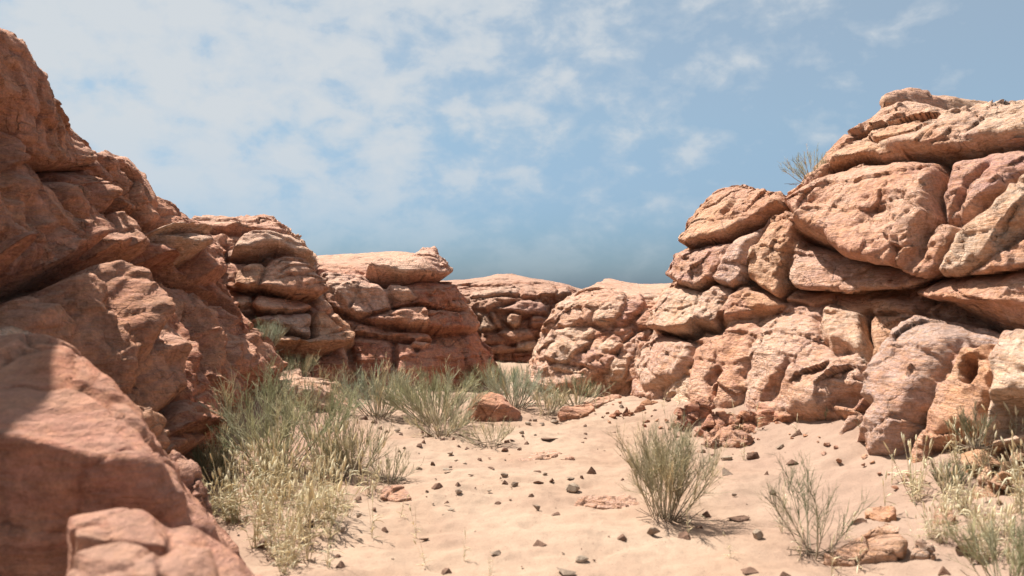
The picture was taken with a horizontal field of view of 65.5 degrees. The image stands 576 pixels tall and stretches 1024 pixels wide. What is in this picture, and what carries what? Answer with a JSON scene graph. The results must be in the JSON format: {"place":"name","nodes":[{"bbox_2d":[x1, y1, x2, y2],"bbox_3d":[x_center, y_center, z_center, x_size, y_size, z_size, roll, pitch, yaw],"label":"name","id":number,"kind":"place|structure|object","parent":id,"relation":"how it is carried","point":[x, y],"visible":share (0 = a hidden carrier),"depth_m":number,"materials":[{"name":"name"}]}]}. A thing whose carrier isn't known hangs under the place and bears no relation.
{"place":"outdoors","nodes":[
{"label":"outdoors","id":0,"kind":"place"},
{"bbox_2d":[0,0,1023,288],"label":"sky","id":1,"kind":"structure","parent":0,"point":[574,143],"materials":[{"name":"blue"}]},
{"bbox_2d":[202,360,1023,575],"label":"sand ground","id":2,"kind":"structure","parent":0,"point":[516,528],"depth_m":5.77,"materials":[{"name":"sand"}]},
{"bbox_2d":[0,333,245,575],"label":"boulder","id":3,"kind":"object","parent":2,"relation":"on","point":[77,436],"visible":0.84,"depth_m":3.31,"materials":[{"name":"stone"}]},
{"bbox_2d":[67,542,218,575],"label":"boulder","id":4,"kind":"object","parent":2,"relation":"on","point":[121,559],"visible":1,"depth_m":2.41,"materials":[{"name":"stone"}]},
{"bbox_2d":[0,28,287,466],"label":"sloping cliff","id":5,"kind":"structure","parent":2,"relation":"on","point":[113,267],"depth_m":6.50,"materials":[{"name":"red stone"}]},
{"bbox_2d":[66,508,262,575],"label":"boulder","id":6,"kind":"object","parent":2,"relation":"on","point":[147,531],"visible":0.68,"depth_m":2.80,"materials":[{"name":"stone"}]},
{"bbox_2d":[168,450,206,496],"bbox_3d":[-2.202,1.312,5.351,0.295,0.482,0.787,0,0,-20],"label":"rock chunk","id":7,"kind":"object","parent":2,"relation":"on","point":[190,473],"visible":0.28,"depth_m":5.10,"materials":[{"name":"stone"}]},
{"bbox_2d":[190,480,212,514],"bbox_3d":[-2.066,1.387,5.205,0.167,0.317,0.609,0,0,-28],"label":"rock chunk","id":8,"kind":"object","parent":2,"relation":"on","point":[198,491],"visible":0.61,"depth_m":5.04,"materials":[{"name":"stone"}]},
{"bbox_2d":[188,436,240,483],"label":"shrub","id":9,"kind":"object","parent":2,"relation":"on","point":[197,456],"visible":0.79,"depth_m":6.57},
{"bbox_2d":[202,476,228,518],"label":"dry grass tuft","id":10,"kind":"object","parent":2,"relation":"on","point":[214,502],"visible":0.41,"depth_m":5.45,"materials":[{"name":"plant"}]},
{"bbox_2d":[208,463,238,520],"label":"dry grass tuft","id":11,"kind":"object","parent":2,"relation":"on","point":[223,497],"visible":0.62,"depth_m":5.47,"materials":[{"name":"plant"}]},
{"bbox_2d":[202,455,253,525],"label":"dry grass tuft","id":12,"kind":"object","parent":2,"relation":"on","point":[231,497],"visible":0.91,"depth_m":5.41,"materials":[{"name":"plant"}]},
{"bbox_2d":[203,450,257,522],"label":"dry grass tuft","id":13,"kind":"object","parent":2,"relation":"on","point":[231,484],"visible":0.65,"depth_m":5.45,"materials":[{"name":"plant"}]},
{"bbox_2d":[220,481,245,524],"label":"dry grass tuft","id":14,"kind":"object","parent":2,"relation":"on","point":[232,505],"visible":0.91,"depth_m":5.43,"materials":[{"name":"plant"}]},
{"bbox_2d":[227,442,252,482],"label":"dry grass tuft","id":15,"kind":"object","parent":2,"relation":"on","point":[241,463],"visible":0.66,"depth_m":6.57,"materials":[{"name":"plant"}]},
{"bbox_2d":[222,441,275,504],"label":"dry grass tuft","id":16,"kind":"object","parent":2,"relation":"on","point":[264,466],"visible":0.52,"depth_m":5.78,"materials":[{"name":"plant"}]},
{"bbox_2d":[231,425,269,477],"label":"dry grass tuft","id":17,"kind":"object","parent":2,"relation":"on","point":[256,449],"visible":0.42,"depth_m":6.68,"materials":[{"name":"plant"}]},
{"bbox_2d":[236,493,268,547],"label":"dry grass tuft","id":18,"kind":"object","parent":2,"relation":"on","point":[254,539],"visible":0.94,"depth_m":4.91,"materials":[{"name":"plant"}]},
{"bbox_2d":[229,438,281,497],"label":"dry grass tuft","id":19,"kind":"object","parent":2,"relation":"on","point":[255,457],"visible":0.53,"depth_m":5.96,"materials":[{"name":"plant"}]},
{"bbox_2d":[242,478,270,538],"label":"dry grass tuft","id":20,"kind":"object","parent":2,"relation":"on","point":[256,484],"visible":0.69,"depth_m":5.06,"materials":[{"name":"plant"}]},
{"bbox_2d":[230,436,284,495],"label":"dry grass tuft","id":21,"kind":"object","parent":2,"relation":"on","point":[250,449],"visible":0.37,"depth_m":6.00,"materials":[{"name":"plant"}]},
{"bbox_2d":[241,457,282,525],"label":"dry grass tuft","id":22,"kind":"object","parent":2,"relation":"on","point":[275,487],"visible":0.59,"depth_m":5.32,"materials":[{"name":"plant"}]},
{"bbox_2d":[256,502,284,554],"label":"dry grass tuft","id":23,"kind":"object","parent":2,"relation":"on","point":[267,534],"visible":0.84,"depth_m":4.84,"materials":[{"name":"plant"}]},
{"bbox_2d":[257,470,288,521],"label":"dry grass tuft","id":24,"kind":"object","parent":2,"relation":"on","point":[272,481],"visible":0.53,"depth_m":5.37,"materials":[{"name":"plant"}]},
{"bbox_2d":[192,214,356,390],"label":"blocky cliff","id":25,"kind":"structure","parent":2,"relation":"on","point":[269,275],"depth_m":11.49,"materials":[{"name":"beige stone"}]},
{"bbox_2d":[247,317,288,351],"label":"shrub","id":26,"kind":"object","parent":25,"relation":"on","point":[264,330],"visible":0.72,"depth_m":10.57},
{"bbox_2d":[257,432,294,480],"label":"dry grass tuft","id":27,"kind":"object","parent":2,"relation":"on","point":[266,460],"visible":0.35,"depth_m":6.59,"materials":[{"name":"plant"}]},
{"bbox_2d":[257,478,301,554],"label":"dry grass tuft","id":28,"kind":"object","parent":2,"relation":"on","point":[289,511],"visible":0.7,"depth_m":4.90,"materials":[{"name":"plant"}]},
{"bbox_2d":[261,522,298,574],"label":"dry grass tuft","id":29,"kind":"object","parent":2,"relation":"on","point":[283,571],"visible":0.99,"depth_m":4.44,"materials":[{"name":"plant"}]},
{"bbox_2d":[251,433,310,495],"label":"dry grass tuft","id":30,"kind":"object","parent":2,"relation":"on","point":[283,464],"visible":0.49,"depth_m":6.03,"materials":[{"name":"plant"}]},
{"bbox_2d":[261,510,303,564],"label":"dry grass tuft","id":31,"kind":"object","parent":2,"relation":"on","point":[285,540],"visible":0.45,"depth_m":4.75,"materials":[{"name":"plant"}]},
{"bbox_2d":[195,350,369,477],"bbox_3d":[-2.088,1.078,6.820,1.361,1.060,1.353,0,0,25],"label":"shrub","id":32,"kind":"object","parent":2,"relation":"on","point":[290,417],"visible":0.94,"depth_m":6.76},
{"bbox_2d":[268,448,304,506],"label":"dry grass tuft","id":33,"kind":"object","parent":2,"relation":"on","point":[281,478],"visible":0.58,"depth_m":5.80,"materials":[{"name":"plant"}]},
{"bbox_2d":[277,490,317,532],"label":"dry grass tuft","id":34,"kind":"object","parent":2,"relation":"on","point":[298,510],"visible":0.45,"depth_m":5.17,"materials":[{"name":"plant"}]},
{"bbox_2d":[270,470,325,561],"bbox_3d":[-1.245,1.377,4.729,0.313,0.576,0.327,-2,5,-11],"label":"dry grass tuft","id":35,"kind":"object","parent":2,"relation":"on","point":[307,544],"visible":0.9,"depth_m":4.74,"materials":[{"name":"plant"}]},
{"bbox_2d":[275,509,324,568],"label":"dry grass tuft","id":36,"kind":"object","parent":2,"relation":"on","point":[292,562],"visible":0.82,"depth_m":4.59,"materials":[{"name":"plant"}]},
{"bbox_2d":[279,350,320,376],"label":"shrub","id":37,"kind":"object","parent":2,"relation":"on","point":[310,362],"visible":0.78,"depth_m":10.53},
{"bbox_2d":[282,468,321,520],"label":"dry grass tuft","id":38,"kind":"object","parent":2,"relation":"on","point":[301,501],"visible":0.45,"depth_m":5.28,"materials":[{"name":"plant"}]},
{"bbox_2d":[287,475,325,544],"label":"dry grass tuft","id":39,"kind":"object","parent":2,"relation":"on","point":[311,489],"visible":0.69,"depth_m":5.03,"materials":[{"name":"plant"}]},
{"bbox_2d":[289,424,329,481],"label":"dry grass tuft","id":40,"kind":"object","parent":2,"relation":"on","point":[313,437],"visible":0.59,"depth_m":6.62,"materials":[{"name":"plant"}]},
{"bbox_2d":[288,451,334,519],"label":"dry grass tuft","id":41,"kind":"object","parent":2,"relation":"on","point":[309,473],"visible":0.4,"depth_m":5.39,"materials":[{"name":"plant"}]},
{"bbox_2d":[276,369,353,410],"bbox_3d":[-2.622,1.542,10.649,1.082,0.978,2.678,0,0,-17],"label":"rock slab","id":42,"kind":"object","parent":2,"relation":"on","point":[299,374],"visible":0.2,"depth_m":9.62,"materials":[{"name":"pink stone"}]},
{"bbox_2d":[292,449,340,508],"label":"dry grass tuft","id":43,"kind":"object","parent":2,"relation":"on","point":[309,458],"visible":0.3,"depth_m":5.82,"materials":[{"name":"plant"}]},
{"bbox_2d":[270,365,374,461],"bbox_3d":[-1.785,1.126,7.207,0.993,0.932,1.105,0,0,0],"label":"shrub","id":44,"kind":"object","parent":2,"relation":"on","point":[305,391],"visible":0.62,"depth_m":7.21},
{"bbox_2d":[303,439,343,498],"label":"dry grass tuft","id":45,"kind":"object","parent":2,"relation":"on","point":[328,464],"visible":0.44,"depth_m":5.92,"materials":[{"name":"plant"}]},
{"bbox_2d":[306,458,340,518],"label":"dry grass tuft","id":46,"kind":"object","parent":2,"relation":"on","point":[332,463],"visible":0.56,"depth_m":5.42,"materials":[{"name":"plant"}]},
{"bbox_2d":[314,512,345,567],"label":"dry grass tuft","id":47,"kind":"object","parent":2,"relation":"on","point":[329,550],"visible":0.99,"depth_m":4.50,"materials":[{"name":"plant"}]},
{"bbox_2d":[315,420,357,480],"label":"dry grass tuft","id":48,"kind":"object","parent":2,"relation":"on","point":[327,466],"visible":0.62,"depth_m":6.61,"materials":[{"name":"plant"}]},
{"bbox_2d":[314,482,359,538],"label":"dry grass tuft","id":49,"kind":"object","parent":2,"relation":"on","point":[331,520],"visible":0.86,"depth_m":5.15,"materials":[{"name":"plant"}]},
{"bbox_2d":[313,448,362,523],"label":"dry grass tuft","id":50,"kind":"object","parent":2,"relation":"on","point":[339,487],"visible":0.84,"depth_m":5.33,"materials":[{"name":"plant"}]},
{"bbox_2d":[321,463,364,517],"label":"dry grass tuft","id":51,"kind":"object","parent":2,"relation":"on","point":[346,514],"visible":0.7,"depth_m":5.48,"materials":[{"name":"plant"}]},
{"bbox_2d":[315,407,399,477],"bbox_3d":[-1.331,1.312,6.746,0.633,0.619,0.541,0,0,21],"label":"shrub","id":52,"kind":"object","parent":2,"relation":"on","point":[353,443],"visible":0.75,"depth_m":6.77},
{"bbox_2d":[346,436,383,485],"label":"dry grass tuft","id":53,"kind":"object","parent":2,"relation":"on","point":[359,476],"visible":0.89,"depth_m":6.51,"materials":[{"name":"plant"}]},
{"bbox_2d":[354,437,385,497],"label":"dry grass tuft","id":54,"kind":"object","parent":2,"relation":"on","point":[372,481],"visible":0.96,"depth_m":6.19,"materials":[{"name":"plant"}]},
{"bbox_2d":[332,353,423,421],"bbox_3d":[-1.592,1.201,9.637,1.150,0.820,1.214,0,0,0],"label":"shrub","id":55,"kind":"object","parent":2,"relation":"on","point":[380,386],"visible":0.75,"depth_m":9.54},
{"bbox_2d":[365,445,424,484],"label":"shrub","id":56,"kind":"object","parent":2,"relation":"on","point":[394,476],"visible":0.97,"depth_m":6.66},
{"bbox_2d":[380,485,410,501],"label":"rock","id":57,"kind":"object","parent":2,"relation":"on","point":[395,493],"visible":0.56,"depth_m":6.12,"materials":[{"name":"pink stone"}]},
{"bbox_2d":[314,246,498,390],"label":"shaded cliff","id":58,"kind":"structure","parent":2,"relation":"on","point":[410,310],"depth_m":13.04,"materials":[{"name":"red stone"}]},
{"bbox_2d":[371,355,495,425],"bbox_3d":[-0.913,1.205,9.524,1.246,0.841,1.487,0,0,42],"label":"shrub","id":59,"kind":"object","parent":2,"relation":"on","point":[423,392],"visible":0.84,"depth_m":9.36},
{"bbox_2d":[399,395,477,437],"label":"shrub","id":60,"kind":"object","parent":2,"relation":"on","point":[454,419],"visible":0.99,"depth_m":8.62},
{"bbox_2d":[450,415,516,449],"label":"shrub","id":61,"kind":"object","parent":2,"relation":"on","point":[505,434],"visible":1,"depth_m":8.17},
{"bbox_2d":[467,392,520,421],"bbox_3d":[-0.204,1.487,9.827,0.688,0.415,0.934,0,0,0],"label":"boulder","id":62,"kind":"object","parent":2,"relation":"on","point":[499,407],"visible":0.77,"depth_m":9.44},
{"bbox_2d":[459,361,529,394],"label":"shrub","id":63,"kind":"object","parent":2,"relation":"on","point":[476,367],"visible":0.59,"depth_m":12.83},
{"bbox_2d":[440,274,580,362],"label":"canyon end wall","id":64,"kind":"structure","parent":2,"relation":"on","point":[512,312],"depth_m":18.10,"materials":[{"name":"stone"}]},
{"bbox_2d":[482,360,556,410],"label":"shrub","id":65,"kind":"object","parent":2,"relation":"on","point":[515,392],"visible":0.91,"depth_m":10.49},
{"bbox_2d":[510,450,561,460],"bbox_3d":[0.264,1.669,7.615,0.342,0.199,0.813,0,0,37],"label":"stony patch","id":66,"kind":"object","parent":2,"relation":"on","point":[547,455],"visible":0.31,"depth_m":7.53,"materials":[{"name":"pink stone"}]},
{"bbox_2d":[528,379,575,416],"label":"shrub","id":67,"kind":"object","parent":2,"relation":"on","point":[557,402],"visible":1,"depth_m":9.76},
{"bbox_2d":[558,402,594,421],"bbox_3d":[0.832,1.622,9.984,0.421,0.282,1.032,0,0,21],"label":"rock slab","id":68,"kind":"object","parent":2,"relation":"on","point":[576,411],"visible":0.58,"depth_m":9.72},
{"bbox_2d":[542,371,613,406],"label":"shrub","id":69,"kind":"object","parent":2,"relation":"on","point":[583,386],"visible":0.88,"depth_m":10.76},
{"bbox_2d":[523,278,670,395],"bbox_3d":[3.589,1.912,20.849,3.521,4.305,18.644,0,0,14],"label":"sandstone outcrop","id":70,"kind":"object","parent":2,"relation":"on","point":[601,332],"visible":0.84,"depth_m":12.74,"materials":[{"name":"stone"}]},
{"bbox_2d":[588,394,621,408],"bbox_3d":[1.312,1.628,11.169,0.376,0.305,1.838,0,0,16],"label":"rock slab","id":71,"kind":"object","parent":2,"relation":"on","point":[600,401],"visible":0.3,"depth_m":10.82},
{"bbox_2d":[574,494,638,509],"bbox_3d":[0.710,1.702,6.109,0.536,0.214,0.436,0,0,0],"label":"stony patch","id":72,"kind":"object","parent":2,"relation":"on","point":[603,502],"visible":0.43,"depth_m":6.04,"materials":[{"name":"pink stone"}]},
{"bbox_2d":[600,407,736,525],"bbox_3d":[1.072,1.224,5.521,0.877,0.846,0.979,0,0,-44],"label":"shrub","id":73,"kind":"object","parent":2,"relation":"on","point":[663,468],"visible":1,"depth_m":5.46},
{"bbox_2d":[673,399,714,429],"bbox_3d":[2.006,1.472,8.829,0.469,0.494,0.397,0,0,0],"label":"rock","id":74,"kind":"object","parent":2,"relation":"on","point":[701,408],"visible":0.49,"depth_m":8.75,"materials":[{"name":"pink stone"}]},
{"bbox_2d":[696,410,737,436],"bbox_3d":[2.181,1.522,8.451,0.452,0.466,0.401,0,0,25],"label":"rock","id":75,"kind":"object","parent":2,"relation":"on","point":[713,419],"visible":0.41,"depth_m":8.38,"materials":[{"name":"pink stone"}]},
{"bbox_2d":[703,424,753,448],"bbox_3d":[2.120,1.554,7.978,0.351,0.406,0.703,0,0,-38],"label":"rock","id":76,"kind":"object","parent":2,"relation":"on","point":[735,433],"visible":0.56,"depth_m":7.88,"materials":[{"name":"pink stone"}]},
{"bbox_2d":[728,403,782,432],"bbox_3d":[2.568,1.417,8.222,0.732,0.475,0.602,0,0,0],"label":"rock","id":77,"kind":"object","parent":2,"relation":"on","point":[748,418],"visible":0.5,"depth_m":8.13,"materials":[{"name":"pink stone"}]},
{"bbox_2d":[756,450,880,560],"bbox_3d":[1.759,1.306,4.794,0.629,0.654,0.675,0,0,-33],"label":"shrub","id":78,"kind":"object","parent":2,"relation":"on","point":[818,527],"visible":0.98,"depth_m":4.80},
{"bbox_2d":[630,99,1023,462],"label":"sandstone cliff","id":79,"kind":"structure","parent":2,"relation":"on","point":[870,273],"depth_m":7.94,"materials":[{"name":"stone"}]},
{"bbox_2d":[778,144,834,185],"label":"shrub","id":80,"kind":"object","parent":79,"relation":"on","point":[801,167],"visible":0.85,"depth_m":9.88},
{"bbox_2d":[879,87,986,109],"bbox_3d":[9.009,-2.520,15.281,3.219,2.206,8.540,0,0,35],"label":"rock dome","id":81,"kind":"object","parent":79,"relation":"on","point":[944,102],"visible":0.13,"depth_m":13.02,"materials":[{"name":"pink stone"}]},
{"bbox_2d":[824,534,907,566],"bbox_3d":[2.062,1.625,4.658,0.490,0.351,0.253,0,0,0],"label":"rock slab","id":82,"kind":"object","parent":2,"relation":"on","point":[887,548],"visible":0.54,"depth_m":4.61,"materials":[{"name":"beige stone"}]},
{"bbox_2d":[860,523,898,538],"bbox_3d":[2.243,1.573,4.886,0.249,0.266,0.243,0,0,0],"label":"rock slab","id":83,"kind":"object","parent":2,"relation":"on","point":[885,528],"visible":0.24,"depth_m":4.82,"materials":[{"name":"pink stone"}]},
{"bbox_2d":[865,506,896,521],"bbox_3d":[2.452,1.581,5.326,0.204,0.265,0.328,0,0,11],"label":"rock slab","id":84,"kind":"object","parent":2,"relation":"on","point":[884,514],"visible":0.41,"depth_m":5.26,"materials":[{"name":"orange stone"}]},
{"bbox_2d":[883,434,931,501],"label":"dry grass tuft","id":85,"kind":"object","parent":2,"relation":"on","point":[912,494],"visible":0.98,"depth_m":5.54,"materials":[{"name":"plant"}]},
{"bbox_2d":[889,432,951,493],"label":"dry grass tuft","id":86,"kind":"object","parent":2,"relation":"on","point":[903,439],"visible":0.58,"depth_m":5.69,"materials":[{"name":"plant"}]},
{"bbox_2d":[909,539,935,560],"bbox_3d":[2.346,1.577,4.552,0.147,0.270,0.130,0,0,35],"label":"rock slab","id":87,"kind":"object","parent":2,"relation":"on","point":[925,550],"visible":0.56,"depth_m":4.51,"materials":[{"name":"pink stone"}]},
{"bbox_2d":[913,496,940,539],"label":"dry grass tuft","id":88,"kind":"object","parent":2,"relation":"on","point":[928,536],"visible":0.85,"depth_m":4.76,"materials":[{"name":"plant"}]},
{"bbox_2d":[920,503,955,543],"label":"dry grass tuft","id":89,"kind":"object","parent":2,"relation":"on","point":[935,533],"visible":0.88,"depth_m":4.70,"materials":[{"name":"plant"}]},
{"bbox_2d":[933,505,955,524],"bbox_3d":[2.718,1.526,5.030,0.149,0.243,0.382,0,0,36],"label":"rock slab","id":90,"kind":"object","parent":2,"relation":"on","point":[940,517],"visible":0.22,"depth_m":5.02,"materials":[{"name":"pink stone"}]},
{"bbox_2d":[935,496,955,543],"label":"dry grass tuft","id":91,"kind":"object","parent":2,"relation":"on","point":[945,507],"visible":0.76,"depth_m":4.67,"materials":[{"name":"plant"}]},
{"bbox_2d":[926,454,971,492],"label":"shrub","id":92,"kind":"object","parent":2,"relation":"on","point":[936,476],"visible":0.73,"depth_m":5.48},
{"bbox_2d":[946,416,969,460],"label":"dry grass tuft","id":93,"kind":"object","parent":2,"relation":"on","point":[955,441],"visible":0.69,"depth_m":5.83,"materials":[{"name":"plant"}]},
{"bbox_2d":[936,460,990,514],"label":"dry grass tuft","id":94,"kind":"object","parent":2,"relation":"on","point":[971,476],"visible":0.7,"depth_m":5.09,"materials":[{"name":"plant"}]},
{"bbox_2d":[955,538,975,555],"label":"rock slab","id":95,"kind":"object","parent":2,"relation":"on","point":[958,552],"visible":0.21,"depth_m":4.51,"materials":[{"name":"brown stone"}]},
{"bbox_2d":[943,401,996,449],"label":"shrub","id":96,"kind":"object","parent":2,"relation":"on","point":[963,421],"visible":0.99,"depth_m":5.47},
{"bbox_2d":[961,491,990,542],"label":"dry grass tuft","id":97,"kind":"object","parent":2,"relation":"on","point":[970,502],"visible":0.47,"depth_m":4.57,"materials":[{"name":"plant"}]},
{"bbox_2d":[951,423,1002,479],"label":"dry grass tuft","id":98,"kind":"object","parent":2,"relation":"on","point":[983,459],"visible":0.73,"depth_m":5.46,"materials":[{"name":"plant"}]},
{"bbox_2d":[937,504,1023,575],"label":"shrub","id":99,"kind":"object","parent":2,"relation":"on","point":[991,543],"visible":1,"depth_m":4.00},
{"bbox_2d":[959,488,1004,535],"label":"dry grass tuft","id":100,"kind":"object","parent":2,"relation":"on","point":[994,508],"visible":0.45,"depth_m":4.68,"materials":[{"name":"plant"}]},
{"bbox_2d":[957,475,1007,523],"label":"dry grass tuft","id":101,"kind":"object","parent":2,"relation":"on","point":[976,499],"visible":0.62,"depth_m":4.84,"materials":[{"name":"plant"}]},
{"bbox_2d":[960,446,1010,476],"bbox_3d":[3.343,1.257,5.617,0.396,0.387,0.325,0,0,0],"label":"rock","id":102,"kind":"object","parent":2,"relation":"on","point":[993,461],"visible":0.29,"depth_m":5.54,"materials":[{"name":"orange stone"}]},
{"bbox_2d":[957,497,1014,558],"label":"dry grass tuft","id":103,"kind":"object","parent":2,"relation":"on","point":[982,542],"visible":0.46,"depth_m":4.45,"materials":[{"name":"plant"}]},
{"bbox_2d":[964,483,1008,533],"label":"dry grass tuft","id":104,"kind":"object","parent":2,"relation":"on","point":[991,506],"visible":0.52,"depth_m":4.67,"materials":[{"name":"plant"}]},
{"bbox_2d":[969,463,1015,498],"bbox_3d":[3.188,1.363,5.282,0.321,0.356,0.261,0,0,-21],"label":"rock","id":105,"kind":"object","parent":2,"relation":"on","point":[1002,475],"visible":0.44,"depth_m":5.23,"materials":[{"name":"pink stone"}]},
{"bbox_2d":[992,444,1023,475],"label":"rock","id":106,"kind":"object","parent":2,"relation":"on","point":[996,469],"visible":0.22,"depth_m":5.42,"materials":[{"name":"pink stone"}]},
{"bbox_2d":[996,469,1023,512],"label":"dry grass tuft","id":107,"kind":"object","parent":2,"relation":"on","point":[1015,502],"visible":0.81,"depth_m":4.90,"materials":[{"name":"plant"}]},
{"bbox_2d":[997,501,1023,562],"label":"dry grass tuft","id":108,"kind":"object","parent":2,"relation":"on","point":[1009,509],"visible":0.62,"depth_m":4.33,"materials":[{"name":"plant"}]},
{"bbox_2d":[998,449,1023,507],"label":"dry grass tuft","id":109,"kind":"object","parent":2,"relation":"on","point":[1016,462],"visible":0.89,"depth_m":4.93,"materials":[{"name":"plant"}]},
{"bbox_2d":[1001,431,1023,495],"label":"dry grass tuft","id":110,"kind":"object","parent":2,"relation":"on","point":[1021,456],"visible":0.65,"depth_m":5.13,"materials":[{"name":"plant"}]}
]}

